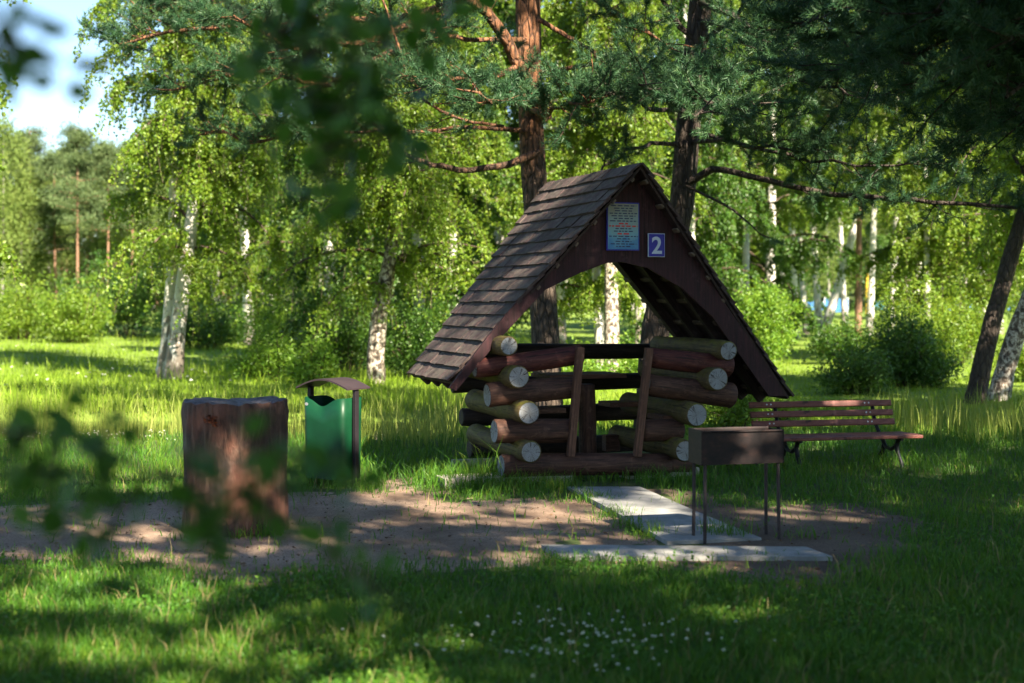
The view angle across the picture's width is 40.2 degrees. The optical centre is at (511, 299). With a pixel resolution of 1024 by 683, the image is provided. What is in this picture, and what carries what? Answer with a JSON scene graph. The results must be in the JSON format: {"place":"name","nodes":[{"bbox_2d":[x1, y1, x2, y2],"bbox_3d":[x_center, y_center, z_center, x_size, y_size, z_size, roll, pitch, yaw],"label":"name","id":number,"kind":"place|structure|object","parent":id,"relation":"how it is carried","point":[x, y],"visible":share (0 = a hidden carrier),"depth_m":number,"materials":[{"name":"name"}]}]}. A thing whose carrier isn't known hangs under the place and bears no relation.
{"place":"outdoors","nodes":[
{"label":"outdoors","id":0,"kind":"place"},
{"bbox_2d":[0,421,458,439],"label":"grass","id":1,"kind":"structure","parent":0,"point":[165,424],"depth_m":18.89,"materials":[{"name":"green plant"}]},
{"bbox_2d":[0,0,842,240],"label":"sky","id":2,"kind":"structure","parent":0,"point":[48,108],"materials":[{"name":"white"}]},
{"bbox_2d":[0,480,919,583],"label":"leaf litter","id":3,"kind":"object","parent":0,"point":[817,568],"visible":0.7,"depth_m":9.39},
{"bbox_2d":[0,255,1023,682],"bbox_3d":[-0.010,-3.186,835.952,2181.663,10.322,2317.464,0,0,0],"label":"ground","id":4,"kind":"structure","parent":0,"point":[400,499],"depth_m":10.11,"materials":[{"name":"plant"}]},
{"bbox_2d":[0,139,23,227],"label":"pine tree","id":5,"kind":"object","parent":4,"relation":"on","point":[8,166],"visible":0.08,"depth_m":117.55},
{"bbox_2d":[0,132,28,282],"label":"birch tree","id":6,"kind":"object","parent":4,"relation":"on","point":[3,198],"visible":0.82,"depth_m":103.14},
{"bbox_2d":[0,0,31,292],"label":"birch tree","id":7,"kind":"object","parent":4,"relation":"on","point":[7,257],"visible":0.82,"depth_m":24.46,"materials":[{"name":"green plant"}]},
{"bbox_2d":[0,279,31,333],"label":"bush","id":8,"kind":"object","parent":4,"relation":"on","point":[3,309],"visible":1,"depth_m":52.64,"materials":[{"name":"green plant"}]},
{"bbox_2d":[0,111,54,293],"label":"birch tree","id":9,"kind":"object","parent":4,"relation":"on","point":[4,135],"visible":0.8,"depth_m":106.33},
{"bbox_2d":[1,122,59,300],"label":"pine tree","id":10,"kind":"object","parent":4,"relation":"on","point":[37,146],"visible":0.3,"depth_m":110.40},
{"bbox_2d":[0,166,64,299],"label":"birch tree","id":11,"kind":"object","parent":4,"relation":"on","point":[43,262],"visible":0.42,"depth_m":108.10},
{"bbox_2d":[4,151,67,293],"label":"birch tree","id":12,"kind":"object","parent":4,"relation":"on","point":[37,234],"visible":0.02,"depth_m":124.71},
{"bbox_2d":[0,265,72,339],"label":"bush","id":13,"kind":"object","parent":4,"relation":"on","point":[18,301],"visible":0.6,"depth_m":55.48,"materials":[{"name":"green plant"}]},
{"bbox_2d":[5,181,85,296],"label":"birch tree","id":14,"kind":"object","parent":4,"relation":"on","point":[51,259],"visible":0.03,"depth_m":120.63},
{"bbox_2d":[15,147,90,299],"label":"birch tree","id":15,"kind":"object","parent":4,"relation":"on","point":[72,266],"visible":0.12,"depth_m":113.33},
{"bbox_2d":[17,148,97,299],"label":"pine tree","id":16,"kind":"object","parent":4,"relation":"on","point":[50,157],"visible":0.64,"depth_m":107.10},
{"bbox_2d":[47,141,81,276],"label":"pine tree","id":17,"kind":"object","parent":4,"relation":"on","point":[66,167],"visible":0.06,"depth_m":117.17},
{"bbox_2d":[31,120,110,283],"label":"pine tree","id":18,"kind":"object","parent":4,"relation":"on","point":[77,139],"visible":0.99,"depth_m":100.71,"materials":[{"name":"plant"}]},
{"bbox_2d":[25,268,116,342],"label":"bush","id":19,"kind":"object","parent":4,"relation":"on","point":[64,313],"visible":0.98,"depth_m":52.48,"materials":[{"name":"green plant"}]},
{"bbox_2d":[28,268,143,331],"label":"bush","id":20,"kind":"object","parent":4,"relation":"on","point":[80,286],"visible":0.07,"depth_m":65.72,"materials":[{"name":"green plant"}]},
{"bbox_2d":[68,158,111,274],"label":"pine tree","id":21,"kind":"object","parent":4,"relation":"on","point":[96,165],"visible":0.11,"depth_m":114.25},
{"bbox_2d":[56,170,125,290],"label":"birch tree","id":22,"kind":"object","parent":4,"relation":"on","point":[88,258],"visible":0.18,"depth_m":114.78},
{"bbox_2d":[62,137,135,297],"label":"birch tree","id":23,"kind":"object","parent":4,"relation":"on","point":[86,243],"depth_m":120.41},
{"bbox_2d":[69,136,143,284],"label":"pine tree","id":24,"kind":"object","parent":4,"relation":"on","point":[106,150],"visible":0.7,"depth_m":101.65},
{"bbox_2d":[79,162,159,296],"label":"birch tree","id":25,"kind":"object","parent":4,"relation":"on","point":[99,241],"visible":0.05,"depth_m":107.27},
{"bbox_2d":[56,239,200,337],"bbox_3d":[-16.483,-0.698,59.926,6.660,4.790,5.399,0,0,0],"label":"bush","id":26,"kind":"object","parent":4,"relation":"on","point":[139,299],"visible":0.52,"depth_m":59.33,"materials":[{"name":"green plant"}]},
{"bbox_2d":[97,138,165,282],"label":"pine tree","id":27,"kind":"object","parent":4,"relation":"on","point":[122,226],"visible":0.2,"depth_m":103.16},
{"bbox_2d":[110,140,185,307],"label":"birch tree","id":28,"kind":"object","parent":4,"relation":"on","point":[153,218],"visible":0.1,"depth_m":104.19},
{"bbox_2d":[73,0,307,379],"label":"birch tree","id":29,"kind":"object","parent":4,"relation":"on","point":[180,264],"visible":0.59,"depth_m":27.36,"materials":[{"name":"green plant"}]},
{"bbox_2d":[133,296,262,349],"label":"bush","id":30,"kind":"object","parent":4,"relation":"on","point":[219,323],"visible":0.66,"depth_m":45.43,"materials":[{"name":"green plant"}]},
{"bbox_2d":[137,75,264,330],"bbox_3d":[-13.909,-5.714,64.104,6.280,14.954,6.232,0,0,14],"label":"birch tree","id":31,"kind":"object","parent":4,"relation":"on","point":[202,241],"visible":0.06,"depth_m":63.68,"materials":[{"name":"green plant"}]},
{"bbox_2d":[144,0,323,344],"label":"birch tree","id":32,"kind":"object","parent":4,"relation":"on","point":[262,263],"visible":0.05,"depth_m":51.64,"materials":[{"name":"green plant"}]},
{"bbox_2d":[181,396,289,536],"bbox_3d":[-1.957,1.159,9.948,0.758,0.922,0.768,0,0,0],"label":"tree stump","id":33,"kind":"object","parent":4,"relation":"on","point":[214,424],"visible":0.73,"depth_m":9.64,"materials":[{"name":"brown wood"}]},
{"bbox_2d":[203,320,310,381],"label":"bush","id":34,"kind":"object","parent":4,"relation":"on","point":[264,358],"visible":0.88,"depth_m":27.28,"materials":[{"name":"green plant"}]},
{"bbox_2d":[217,281,299,341],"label":"bush","id":35,"kind":"object","parent":4,"relation":"on","point":[239,300],"visible":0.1,"depth_m":54.65,"materials":[{"name":"green plant"}]},
{"bbox_2d":[0,0,526,621],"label":"alder sapling","id":36,"kind":"object","parent":4,"relation":"on","point":[334,112],"visible":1,"depth_m":1.94,"materials":[{"name":"green plant"}]},
{"bbox_2d":[204,77,322,298],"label":"birch tree","id":37,"kind":"object","parent":4,"relation":"on","point":[225,278],"depth_m":59.75,"materials":[{"name":"green plant"}]},
{"bbox_2d":[220,274,352,360],"bbox_3d":[-5.555,0.467,36.980,3.487,2.654,3.426,0,0,37],"label":"bush","id":38,"kind":"object","parent":4,"relation":"on","point":[277,313],"visible":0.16,"depth_m":36.59,"materials":[{"name":"green plant"}]},
{"bbox_2d":[269,326,342,388],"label":"bush","id":39,"kind":"object","parent":4,"relation":"on","point":[315,364],"visible":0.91,"depth_m":25.32,"materials":[{"name":"green plant"}]},
{"bbox_2d":[223,0,430,361],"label":"birch tree","id":40,"kind":"object","parent":4,"relation":"on","point":[301,202],"visible":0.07,"depth_m":35.60,"materials":[{"name":"green plant"}]},
{"bbox_2d":[295,175,358,298],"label":"birch tree","id":41,"kind":"object","parent":4,"relation":"on","point":[310,220],"depth_m":109.04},
{"bbox_2d":[296,377,369,485],"bbox_3d":[-1.563,1.171,12.226,0.570,0.979,0.320,0,0,32],"label":"litter bin","id":42,"kind":"object","parent":4,"relation":"on","point":[332,426],"visible":0.66,"depth_m":12.09,"materials":[{"name":"metal"}]},
{"bbox_2d":[261,263,414,372],"bbox_3d":[-3.767,0.453,33.052,3.439,2.659,3.286,0,0,35],"label":"bush","id":43,"kind":"object","parent":4,"relation":"on","point":[348,331],"visible":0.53,"depth_m":32.64,"materials":[{"name":"green plant"}]},
{"bbox_2d":[310,167,374,282],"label":"birch tree","id":44,"kind":"object","parent":4,"relation":"on","point":[340,248],"depth_m":76.10,"materials":[{"name":"green plant"}]},
{"bbox_2d":[250,0,512,383],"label":"birch tree","id":45,"kind":"object","parent":4,"relation":"on","point":[416,198],"visible":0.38,"depth_m":26.35,"materials":[{"name":"green plant"}]},
{"bbox_2d":[318,86,448,322],"bbox_3d":[-5.218,-5.434,58.329,5.952,14.282,5.998,0,0,4],"label":"birch tree","id":46,"kind":"object","parent":4,"relation":"on","point":[367,259],"visible":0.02,"depth_m":58.13,"materials":[{"name":"green plant"}]},
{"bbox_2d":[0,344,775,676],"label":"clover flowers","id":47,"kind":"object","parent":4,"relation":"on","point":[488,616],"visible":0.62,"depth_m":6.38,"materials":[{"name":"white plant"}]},
{"bbox_2d":[353,286,461,378],"bbox_3d":[-1.717,0.708,29.987,3.028,2.141,3.123,0,0,-34],"label":"bush","id":48,"kind":"object","parent":4,"relation":"on","point":[423,330],"visible":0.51,"depth_m":29.65,"materials":[{"name":"green plant"}]},
{"bbox_2d":[293,0,522,358],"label":"birch tree","id":49,"kind":"object","parent":4,"relation":"on","point":[479,202],"visible":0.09,"depth_m":34.11,"materials":[{"name":"green plant"}]},
{"bbox_2d":[73,0,744,405],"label":"pine tree","id":50,"kind":"object","parent":4,"relation":"on","point":[527,94],"visible":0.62,"depth_m":16.93,"materials":[{"name":"green plant"}]},
{"bbox_2d":[398,15,514,314],"bbox_3d":[-1.379,-3.899,39.702,4.768,11.228,4.241,0,0,7],"label":"birch tree","id":51,"kind":"object","parent":4,"relation":"on","point":[500,144],"visible":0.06,"depth_m":39.69,"materials":[{"name":"green plant"}]},
{"bbox_2d":[432,48,511,274],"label":"birch tree","id":52,"kind":"object","parent":4,"relation":"on","point":[478,194],"depth_m":63.68,"materials":[{"name":"green plant"}]},
{"bbox_2d":[425,0,591,339],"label":"birch tree","id":53,"kind":"object","parent":4,"relation":"on","point":[501,14],"visible":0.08,"depth_m":43.38,"materials":[{"name":"green plant"}]},
{"bbox_2d":[0,415,1023,682],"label":"lawn grass","id":54,"kind":"structure","parent":4,"relation":"on","point":[510,667],"depth_m":7.30,"materials":[{"name":"plant"}]},
{"bbox_2d":[0,327,1023,434],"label":"meadow grass","id":55,"kind":"structure","parent":4,"relation":"on","point":[116,375],"depth_m":25.20,"materials":[{"name":"plant"}]},
{"bbox_2d":[0,375,1023,450],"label":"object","id":56,"kind":"object","parent":4,"relation":"on","point":[1002,417],"visible":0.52,"depth_m":17.93,"materials":[{"name":"plant"}]},
{"bbox_2d":[457,0,644,343],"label":"birch tree","id":57,"kind":"object","parent":4,"relation":"on","point":[499,199],"visible":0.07,"depth_m":41.66,"materials":[{"name":"green plant"}]},
{"bbox_2d":[530,335,623,390],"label":"bush","id":58,"kind":"object","parent":4,"relation":"on","point":[593,366],"visible":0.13,"depth_m":24.82,"materials":[{"name":"green plant"}]},
{"bbox_2d":[530,28,634,334],"bbox_3d":[3.834,-6.003,65.829,6.482,15.433,6.431,0,0,-32],"label":"birch tree","id":59,"kind":"object","parent":4,"relation":"on","point":[628,319],"depth_m":64.84,"materials":[{"name":"green plant"}]},
{"bbox_2d":[547,9,644,369],"bbox_3d":[1.655,-2.447,29.872,3.090,8.181,3.474,0,0,21],"label":"birch tree","id":60,"kind":"object","parent":4,"relation":"on","point":[589,295],"visible":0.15,"depth_m":29.50,"materials":[{"name":"green plant"}]},
{"bbox_2d":[407,162,794,488],"bbox_3d":[0.758,0.210,13.450,3.517,2.870,2.298,0,0,-21],"label":"log hut","id":61,"kind":"object","parent":4,"relation":"on","point":[627,222],"visible":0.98,"depth_m":12.72,"materials":[{"name":"brown wood"}]},
{"bbox_2d":[498,0,718,372],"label":"birch tree","id":62,"kind":"object","parent":4,"relation":"on","point":[611,129],"visible":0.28,"depth_m":28.25,"materials":[{"name":"green plant"}]},
{"bbox_2d":[601,331,638,389],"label":"bush","id":63,"kind":"object","parent":4,"relation":"on","point":[630,365],"visible":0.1,"depth_m":25.79,"materials":[{"name":"green plant"}]},
{"bbox_2d":[567,487,691,511],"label":"concrete slab","id":64,"kind":"structure","parent":4,"relation":"on","point":[633,496],"depth_m":11.16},
{"bbox_2d":[566,8,704,343],"bbox_3d":[3.866,-4.976,46.305,5.609,13.209,4.990,0,0,-1],"label":"birch tree","id":65,"kind":"object","parent":4,"relation":"on","point":[575,278],"visible":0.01,"depth_m":45.95,"materials":[{"name":"green plant"}]},
{"bbox_2d":[541,545,831,560],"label":"concrete slab","id":66,"kind":"structure","parent":4,"relation":"on","point":[787,553],"depth_m":8.82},
{"bbox_2d":[613,510,761,544],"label":"concrete slab","id":67,"kind":"structure","parent":4,"relation":"on","point":[668,519],"depth_m":9.77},
{"bbox_2d":[602,0,797,343],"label":"birch tree","id":68,"kind":"object","parent":4,"relation":"on","point":[726,225],"visible":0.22,"depth_m":37.55,"materials":[{"name":"green plant"}]},
{"bbox_2d":[688,426,783,543],"bbox_3d":[1.512,1.263,9.450,0.592,0.795,0.258,0,0,-14],"label":"charcoal grill","id":69,"kind":"object","parent":4,"relation":"on","point":[764,445],"visible":0.97,"depth_m":9.36,"materials":[{"name":"metal"}]},
{"bbox_2d":[688,388,792,427],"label":"bush","id":70,"kind":"object","parent":4,"relation":"on","point":[738,412],"visible":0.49,"depth_m":17.18,"materials":[{"name":"green plant"}]},
{"bbox_2d":[698,214,785,317],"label":"birch tree","id":71,"kind":"object","parent":4,"relation":"on","point":[730,248],"visible":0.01,"depth_m":72.88,"materials":[{"name":"green plant"}]},
{"bbox_2d":[666,2,820,280],"bbox_3d":[7.785,-6.973,52.122,7.242,17.357,7.168,0,0,5],"label":"birch tree","id":72,"kind":"object","parent":4,"relation":"on","point":[755,250],"visible":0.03,"depth_m":51.14,"materials":[{"name":"green plant"}]},
{"bbox_2d":[698,0,816,300],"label":"birch tree","id":73,"kind":"object","parent":4,"relation":"on","point":[785,208],"visible":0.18,"depth_m":44.07,"materials":[{"name":"green plant"}]},
{"bbox_2d":[731,271,812,365],"bbox_3d":[5.680,0.492,33.126,2.668,2.349,3.385,0,0,0],"label":"bush","id":74,"kind":"object","parent":4,"relation":"on","point":[767,319],"visible":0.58,"depth_m":32.52,"materials":[{"name":"green plant"}]},
{"bbox_2d":[695,0,864,350],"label":"birch tree","id":75,"kind":"object","parent":4,"relation":"on","point":[798,252],"visible":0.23,"depth_m":47.50,"materials":[{"name":"green plant"}]},
{"bbox_2d":[539,0,1023,428],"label":"pine tree","id":76,"kind":"object","parent":4,"relation":"on","point":[696,100],"visible":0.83,"depth_m":15.13,"materials":[{"name":"green plant"}]},
{"bbox_2d":[746,377,828,420],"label":"bush","id":77,"kind":"object","parent":4,"relation":"on","point":[790,409],"visible":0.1,"depth_m":18.35,"materials":[{"name":"green plant"}]},
{"bbox_2d":[752,213,829,316],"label":"birch tree","id":78,"kind":"object","parent":4,"relation":"on","point":[811,299],"visible":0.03,"depth_m":71.93,"materials":[{"name":"green plant"}]},
{"bbox_2d":[760,22,837,340],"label":"birch tree","id":79,"kind":"object","parent":4,"relation":"on","point":[794,281],"depth_m":58.03,"materials":[{"name":"green plant"}]},
{"bbox_2d":[762,217,845,299],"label":"birch tree","id":80,"kind":"object","parent":4,"relation":"on","point":[825,282],"visible":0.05,"depth_m":109.61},
{"bbox_2d":[759,71,849,333],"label":"birch tree","id":81,"kind":"object","parent":4,"relation":"on","point":[803,292],"depth_m":65.87,"materials":[{"name":"white plant"}]},
{"bbox_2d":[784,15,852,334],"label":"birch tree","id":82,"kind":"object","parent":4,"relation":"on","point":[817,306],"depth_m":61.92,"materials":[{"name":"green plant"}]},
{"bbox_2d":[748,400,922,471],"bbox_3d":[3.146,1.327,13.680,1.555,0.648,0.665,0,0,-13],"label":"park bench","id":83,"kind":"object","parent":4,"relation":"on","point":[873,412],"visible":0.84,"depth_m":13.82,"materials":[{"name":"paint"}]},
{"bbox_2d":[797,310,874,364],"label":"bush","id":84,"kind":"object","parent":4,"relation":"on","point":[828,337],"visible":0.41,"depth_m":33.78,"materials":[{"name":"green plant"}]},
{"bbox_2d":[824,298,847,311],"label":"banner fence","id":85,"kind":"object","parent":4,"relation":"on","point":[838,308],"visible":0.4,"depth_m":97.03,"materials":[{"name":"fabric"}]},
{"bbox_2d":[797,2,877,332],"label":"pine tree","id":86,"kind":"object","parent":4,"relation":"on","point":[826,102],"visible":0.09,"depth_m":59.95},
{"bbox_2d":[807,217,868,300],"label":"birch tree","id":87,"kind":"object","parent":4,"relation":"on","point":[832,266],"visible":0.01,"depth_m":126.76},
{"bbox_2d":[797,209,878,299],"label":"birch tree","id":88,"kind":"object","parent":4,"relation":"on","point":[836,264],"visible":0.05,"depth_m":110.02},
{"bbox_2d":[802,334,899,396],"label":"bush","id":89,"kind":"object","parent":4,"relation":"on","point":[871,373],"visible":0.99,"depth_m":23.79,"materials":[{"name":"green plant"}]},
{"bbox_2d":[825,65,879,325],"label":"birch tree","id":90,"kind":"object","parent":4,"relation":"on","point":[843,290],"visible":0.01,"depth_m":74.02,"materials":[{"name":"white plant"}]},
{"bbox_2d":[819,119,888,335],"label":"birch tree","id":91,"kind":"object","parent":4,"relation":"on","point":[832,303],"visible":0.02,"depth_m":60.93,"materials":[{"name":"white plant"}]},
{"bbox_2d":[825,215,892,304],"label":"birch tree","id":92,"kind":"object","parent":4,"relation":"on","point":[863,299],"visible":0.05,"depth_m":123.64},
{"bbox_2d":[814,9,907,336],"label":"birch tree","id":93,"kind":"object","parent":4,"relation":"on","point":[873,228],"visible":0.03,"depth_m":56.00,"materials":[{"name":"green plant"}]},
{"bbox_2d":[833,207,892,301],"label":"birch tree","id":94,"kind":"object","parent":4,"relation":"on","point":[881,229],"visible":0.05,"depth_m":114.67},
{"bbox_2d":[865,273,868,313],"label":"yellow post","id":95,"kind":"object","parent":4,"relation":"on","point":[866,285],"depth_m":95.90,"materials":[{"name":"metal"}]},
{"bbox_2d":[825,26,917,330],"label":"birch tree","id":96,"kind":"object","parent":4,"relation":"on","point":[876,137],"visible":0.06,"depth_m":45.97,"materials":[{"name":"green plant"}]},
{"bbox_2d":[721,0,1023,204],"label":"pine tree","id":97,"kind":"object","parent":4,"relation":"on","point":[981,38],"visible":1,"depth_m":9.52,"materials":[{"name":"green plant"}]},
{"bbox_2d":[847,192,923,318],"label":"birch tree","id":98,"kind":"object","parent":4,"relation":"on","point":[880,242],"visible":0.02,"depth_m":84.46,"materials":[{"name":"green plant"}]},
{"bbox_2d":[843,302,952,386],"bbox_3d":[7.141,0.861,26.075,2.128,1.644,1.972,0,0,30],"label":"bush","id":99,"kind":"object","parent":4,"relation":"on","point":[908,331],"visible":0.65,"depth_m":25.72,"materials":[{"name":"green plant"}]},
{"bbox_2d":[828,273,980,369],"bbox_3d":[7.910,0.534,27.985,2.892,2.190,2.831,0,0,0],"label":"bush","id":100,"kind":"object","parent":4,"relation":"on","point":[945,332],"visible":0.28,"depth_m":27.68,"materials":[{"name":"green plant"}]},
{"bbox_2d":[835,15,1020,309],"bbox_3d":[12.335,-5.119,40.013,5.635,13.644,5.693,0,0,-28],"label":"birch tree","id":101,"kind":"object","parent":4,"relation":"on","point":[881,255],"visible":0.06,"depth_m":39.82,"materials":[{"name":"green plant"}]},
{"bbox_2d":[870,115,986,342],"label":"birch tree","id":102,"kind":"object","parent":4,"relation":"on","point":[920,238],"visible":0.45,"depth_m":34.21,"materials":[{"name":"green plant"}]},
{"bbox_2d":[896,337,969,389],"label":"bush","id":103,"kind":"object","parent":4,"relation":"on","point":[939,374],"visible":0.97,"depth_m":25.30,"materials":[{"name":"green plant"}]},
{"bbox_2d":[887,50,1023,358],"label":"birch tree","id":104,"kind":"object","parent":4,"relation":"on","point":[981,295],"visible":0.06,"depth_m":38.41,"materials":[{"name":"green plant"}]},
{"bbox_2d":[910,265,1010,366],"bbox_3d":[10.298,0.396,32.867,2.970,2.468,3.076,0,0,40],"label":"bush","id":105,"kind":"object","parent":4,"relation":"on","point":[978,318],"visible":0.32,"depth_m":32.50,"materials":[{"name":"green plant"}]},
{"bbox_2d":[905,93,1023,400],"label":"birch tree","id":106,"kind":"object","parent":4,"relation":"on","point":[1002,379],"visible":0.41,"depth_m":22.52,"materials":[{"name":"green plant"}]},
{"bbox_2d":[908,81,1023,300],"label":"birch tree","id":107,"kind":"object","parent":4,"relation":"on","point":[975,232],"visible":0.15,"depth_m":33.95,"materials":[{"name":"green plant"}]},
{"bbox_2d":[921,65,1023,404],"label":"birch tree","id":108,"kind":"object","parent":4,"relation":"on","point":[981,368],"visible":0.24,"depth_m":21.69,"materials":[{"name":"green plant"}]},
{"bbox_2d":[950,170,1023,333],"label":"birch tree","id":109,"kind":"object","parent":4,"relation":"on","point":[1012,304],"visible":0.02,"depth_m":63.84,"materials":[{"name":"green plant"}]},
{"bbox_2d":[969,331,1023,382],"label":"bush","id":110,"kind":"object","parent":4,"relation":"on","point":[1020,365],"visible":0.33,"depth_m":26.89,"materials":[{"name":"green plant"}]},
{"bbox_2d":[0,460,1023,682],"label":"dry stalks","id":111,"kind":"object","parent":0,"point":[569,647],"visible":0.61,"depth_m":6.76,"materials":[{"name":"plant"}]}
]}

